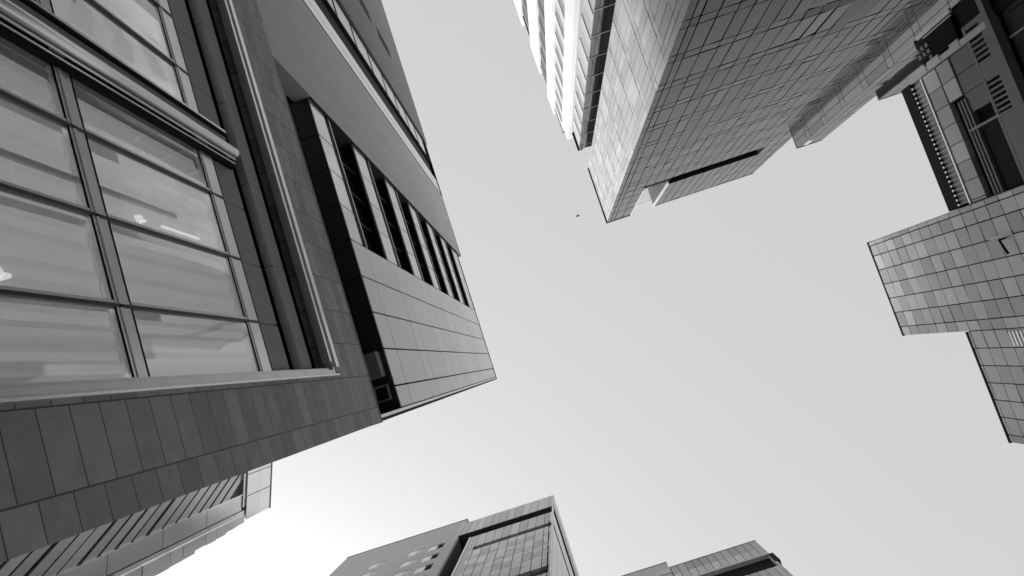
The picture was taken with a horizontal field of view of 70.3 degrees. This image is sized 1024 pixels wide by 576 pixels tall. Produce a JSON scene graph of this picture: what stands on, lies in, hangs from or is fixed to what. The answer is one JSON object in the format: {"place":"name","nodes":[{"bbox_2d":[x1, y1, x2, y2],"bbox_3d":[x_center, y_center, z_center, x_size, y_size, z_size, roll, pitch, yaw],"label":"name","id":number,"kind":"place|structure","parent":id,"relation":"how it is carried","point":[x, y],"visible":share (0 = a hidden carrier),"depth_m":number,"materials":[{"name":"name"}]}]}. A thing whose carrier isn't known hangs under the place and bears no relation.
{"place":"outdoors","nodes":[
{"label":"outdoors","id":0,"kind":"place"},
{"bbox_2d":[0,462,272,575],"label":"balcony building","id":1,"kind":"structure","parent":0,"point":[157,539],"depth_m":42.21,"materials":[{"name":"tile"}]},
{"bbox_2d":[0,0,496,562],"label":"office building","id":2,"kind":"structure","parent":0,"point":[228,246],"depth_m":13.00,"materials":[{"name":"grey stone"}]},
{"bbox_2d":[0,0,339,403],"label":"big window","id":3,"kind":"structure","parent":2,"relation":"in","point":[61,65],"depth_m":11.04,"materials":[{"name":"glass"}]},
{"bbox_2d":[325,119,387,259],"bbox_3d":[-5.957,-3.545,27.092,0.442,3.750,4.920,-18,-96,2],"label":"ribbon window","id":4,"kind":"structure","parent":2,"relation":"in","point":[347,174],"depth_m":28.04,"materials":[{"name":"black glass"}]},
{"bbox_2d":[359,0,371,22],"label":"slit window","id":5,"kind":"structure","parent":2,"relation":"in","point":[360,1],"depth_m":49.58,"materials":[{"name":"black glass"}]},
{"bbox_2d":[376,27,390,57],"bbox_3d":[-9.690,-18.500,54.986,0.040,3.800,0.900,-18,-96,2],"label":"slit window","id":6,"kind":"structure","parent":2,"relation":"in","point":[379,34],"depth_m":54.72,"materials":[{"name":"black glass"}]},
{"bbox_2d":[365,160,414,274],"bbox_3d":[-5.624,-3.024,32.557,0.442,3.750,4.920,-18,-96,2],"label":"ribbon window","id":7,"kind":"structure","parent":2,"relation":"in","point":[382,203],"depth_m":33.66,"materials":[{"name":"glass"}]},
{"bbox_2d":[394,189,433,286],"bbox_3d":[-5.292,-2.503,38.022,0.442,3.750,4.920,-18,-96,2],"label":"ribbon window","id":8,"kind":"structure","parent":2,"relation":"in","point":[407,224],"depth_m":38.66,"materials":[{"name":"glass"}]},
{"bbox_2d":[415,211,448,294],"bbox_3d":[-4.960,-1.982,43.488,0.442,3.750,4.920,-18,-96,2],"label":"ribbon window","id":9,"kind":"structure","parent":2,"relation":"in","point":[425,240],"depth_m":42.36,"materials":[{"name":"glass"}]},
{"bbox_2d":[431,228,460,301],"bbox_3d":[-4.628,-1.461,48.953,0.442,3.750,4.920,-18,-96,2],"label":"ribbon window","id":10,"kind":"structure","parent":2,"relation":"in","point":[440,253],"depth_m":47.85,"materials":[{"name":"glass"}]},
{"bbox_2d":[444,241,469,306],"bbox_3d":[-4.296,-0.940,54.418,0.442,3.750,4.920,-18,-96,2],"label":"ribbon window","id":11,"kind":"structure","parent":2,"relation":"in","point":[444,241],"depth_m":53.31,"materials":[{"name":"glass"}]},
{"bbox_2d":[329,519,468,575],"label":"rendered building","id":12,"kind":"structure","parent":0,"point":[437,552],"depth_m":72.36,"materials":[{"name":"concrete"}]},
{"bbox_2d":[362,570,377,575],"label":"window","id":13,"kind":"structure","parent":12,"relation":"in","point":[371,573],"depth_m":69.29,"materials":[{"name":"glass"}]},
{"bbox_2d":[367,561,384,569],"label":"window","id":14,"kind":"structure","parent":12,"relation":"in","point":[378,564],"depth_m":72.24,"materials":[{"name":"glass"}]},
{"bbox_2d":[394,569,411,575],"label":"window","id":15,"kind":"structure","parent":12,"relation":"in","point":[406,572],"depth_m":64.98,"materials":[{"name":"glass"}]},
{"bbox_2d":[400,558,418,567],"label":"window","id":16,"kind":"structure","parent":12,"relation":"in","point":[412,561],"depth_m":68.48,"materials":[{"name":"glass"}]},
{"bbox_2d":[407,548,424,556],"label":"window","id":17,"kind":"structure","parent":12,"relation":"in","point":[418,551],"depth_m":72.25,"materials":[{"name":"glass"}]},
{"bbox_2d":[413,565,431,573],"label":"window","id":18,"kind":"structure","parent":12,"relation":"in","point":[424,568],"depth_m":64.30,"materials":[{"name":"white glass"}]},
{"bbox_2d":[420,554,438,562],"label":"window","id":19,"kind":"structure","parent":12,"relation":"in","point":[435,556],"depth_m":67.85,"materials":[{"name":"grey glass"}]},
{"bbox_2d":[427,544,443,551],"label":"window","id":20,"kind":"structure","parent":12,"relation":"in","point":[435,547],"depth_m":71.61,"materials":[{"name":"grey glass"}]},
{"bbox_2d":[451,495,578,575],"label":"corner block","id":21,"kind":"structure","parent":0,"point":[529,539],"depth_m":64.02,"materials":[{"name":"metal"}]},
{"bbox_2d":[513,0,615,150],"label":"piered tower","id":22,"kind":"structure","parent":0,"point":[569,41],"depth_m":71.64,"materials":[{"name":"white concrete"}]},
{"bbox_2d":[539,0,544,16],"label":"window","id":23,"kind":"structure","parent":22,"relation":"in","point":[540,2],"depth_m":77.41,"materials":[{"name":"grey glass"}]},
{"bbox_2d":[539,12,544,32],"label":"window","id":24,"kind":"structure","parent":22,"relation":"in","point":[543,26],"depth_m":81.38,"materials":[{"name":"grey glass"}]},
{"bbox_2d":[539,26,545,49],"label":"window","id":25,"kind":"structure","parent":22,"relation":"in","point":[539,26],"depth_m":85.49,"materials":[{"name":"grey glass"}]},
{"bbox_2d":[556,89,561,108],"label":"window","id":26,"kind":"structure","parent":22,"relation":"in","point":[556,89],"depth_m":89.07,"materials":[{"name":"grey glass"}]},
{"bbox_2d":[555,4,563,35],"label":"window","id":27,"kind":"structure","parent":22,"relation":"in","point":[556,10],"depth_m":68.36,"materials":[{"name":"grey glass"}]},
{"bbox_2d":[555,24,563,54],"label":"window","id":28,"kind":"structure","parent":22,"relation":"in","point":[559,39],"depth_m":72.48,"materials":[{"name":"grey glass"}]},
{"bbox_2d":[556,45,562,69],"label":"window","id":29,"kind":"structure","parent":22,"relation":"in","point":[557,51],"depth_m":76.70,"materials":[{"name":"grey glass"}]},
{"bbox_2d":[556,61,562,84],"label":"window","id":30,"kind":"structure","parent":22,"relation":"in","point":[556,61],"depth_m":80.76,"materials":[{"name":"grey glass"}]},
{"bbox_2d":[556,76,562,98],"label":"window","id":31,"kind":"structure","parent":22,"relation":"in","point":[556,76],"depth_m":84.93,"materials":[{"name":"grey glass"}]},
{"bbox_2d":[559,0,564,16],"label":"window","id":32,"kind":"structure","parent":22,"relation":"in","point":[560,1],"depth_m":64.39,"materials":[{"name":"grey glass"}]},
{"bbox_2d":[573,126,579,145],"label":"window","id":33,"kind":"structure","parent":22,"relation":"in","point":[574,130],"depth_m":84.11,"materials":[{"name":"grey glass"}]},
{"bbox_2d":[574,112,580,136],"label":"window","id":34,"kind":"structure","parent":22,"relation":"in","point":[575,118],"depth_m":79.87,"materials":[{"name":"grey glass"}]},
{"bbox_2d":[575,99,582,124],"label":"window","id":35,"kind":"structure","parent":22,"relation":"in","point":[578,111],"depth_m":75.80,"materials":[{"name":"grey glass"}]},
{"bbox_2d":[576,85,583,109],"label":"window","id":36,"kind":"structure","parent":22,"relation":"in","point":[577,90],"depth_m":71.64,"materials":[{"name":"grey glass"}]},
{"bbox_2d":[577,68,585,95],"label":"window","id":37,"kind":"structure","parent":22,"relation":"in","point":[583,87],"depth_m":67.56,"materials":[{"name":"grey glass"}]},
{"bbox_2d":[579,48,587,79],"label":"window","id":38,"kind":"structure","parent":22,"relation":"in","point":[581,59],"depth_m":63.41,"materials":[{"name":"grey glass"}]},
{"bbox_2d":[580,27,589,60],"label":"window","id":39,"kind":"structure","parent":22,"relation":"in","point":[582,36],"depth_m":59.28,"materials":[{"name":"grey glass"}]},
{"bbox_2d":[582,1,592,37],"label":"window","id":40,"kind":"structure","parent":22,"relation":"in","point":[589,26],"depth_m":55.04,"materials":[{"name":"grey glass"}]},
{"bbox_2d":[589,0,594,13],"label":"window","id":41,"kind":"structure","parent":22,"relation":"in","point":[592,2],"depth_m":51.40,"materials":[{"name":"grey glass"}]},
{"bbox_2d":[155,0,1023,575],"label":"sky","id":42,"kind":"structure","parent":0,"point":[730,364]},
{"bbox_2d":[669,540,792,575],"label":"banded block","id":43,"kind":"structure","parent":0,"point":[753,558],"depth_m":76.33,"materials":[{"name":"concrete"}]},
{"bbox_2d":[867,185,1023,443],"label":"panel building","id":44,"kind":"structure","parent":0,"point":[960,269],"depth_m":42.20,"materials":[{"name":"grey tile"}]},
{"bbox_3d":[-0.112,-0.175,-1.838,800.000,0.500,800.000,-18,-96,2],"label":"ground","id":45,"kind":"structure","parent":0,"visible":0},
{"bbox_2d":[622,562,672,575],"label":"plain block","id":46,"kind":"structure","parent":45,"relation":"on","point":[662,569],"depth_m":81.71,"materials":[{"name":"stone"}]},
{"bbox_2d":[588,0,937,223],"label":"glass tower","id":47,"kind":"structure","parent":45,"relation":"on","point":[696,96],"depth_m":51.88,"materials":[{"name":"grey"}]},
{"bbox_2d":[792,0,959,148],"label":"tower wing","id":48,"kind":"structure","parent":45,"relation":"on","point":[893,68],"depth_m":58.63,"materials":[{"name":"grey concrete"}]},
{"bbox_2d":[901,0,1023,211],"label":"building","id":49,"kind":"structure","parent":45,"relation":"on","point":[963,93],"depth_m":37.38,"materials":[{"name":"black metal"}]},
{"bbox_2d":[924,15,961,56],"bbox_3d":[22.611,-13.132,38.221,0.200,2.600,1.250,-18,-96,2],"label":"link window","id":50,"kind":"structure","parent":49,"relation":"in","point":[948,31],"depth_m":37.97,"materials":[{"name":"black glass"}]},
{"bbox_2d":[981,119,1023,188],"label":"dark window","id":51,"kind":"structure","parent":49,"relation":"in","point":[994,136],"depth_m":36.56,"materials":[{"name":"black glass"}]}
]}

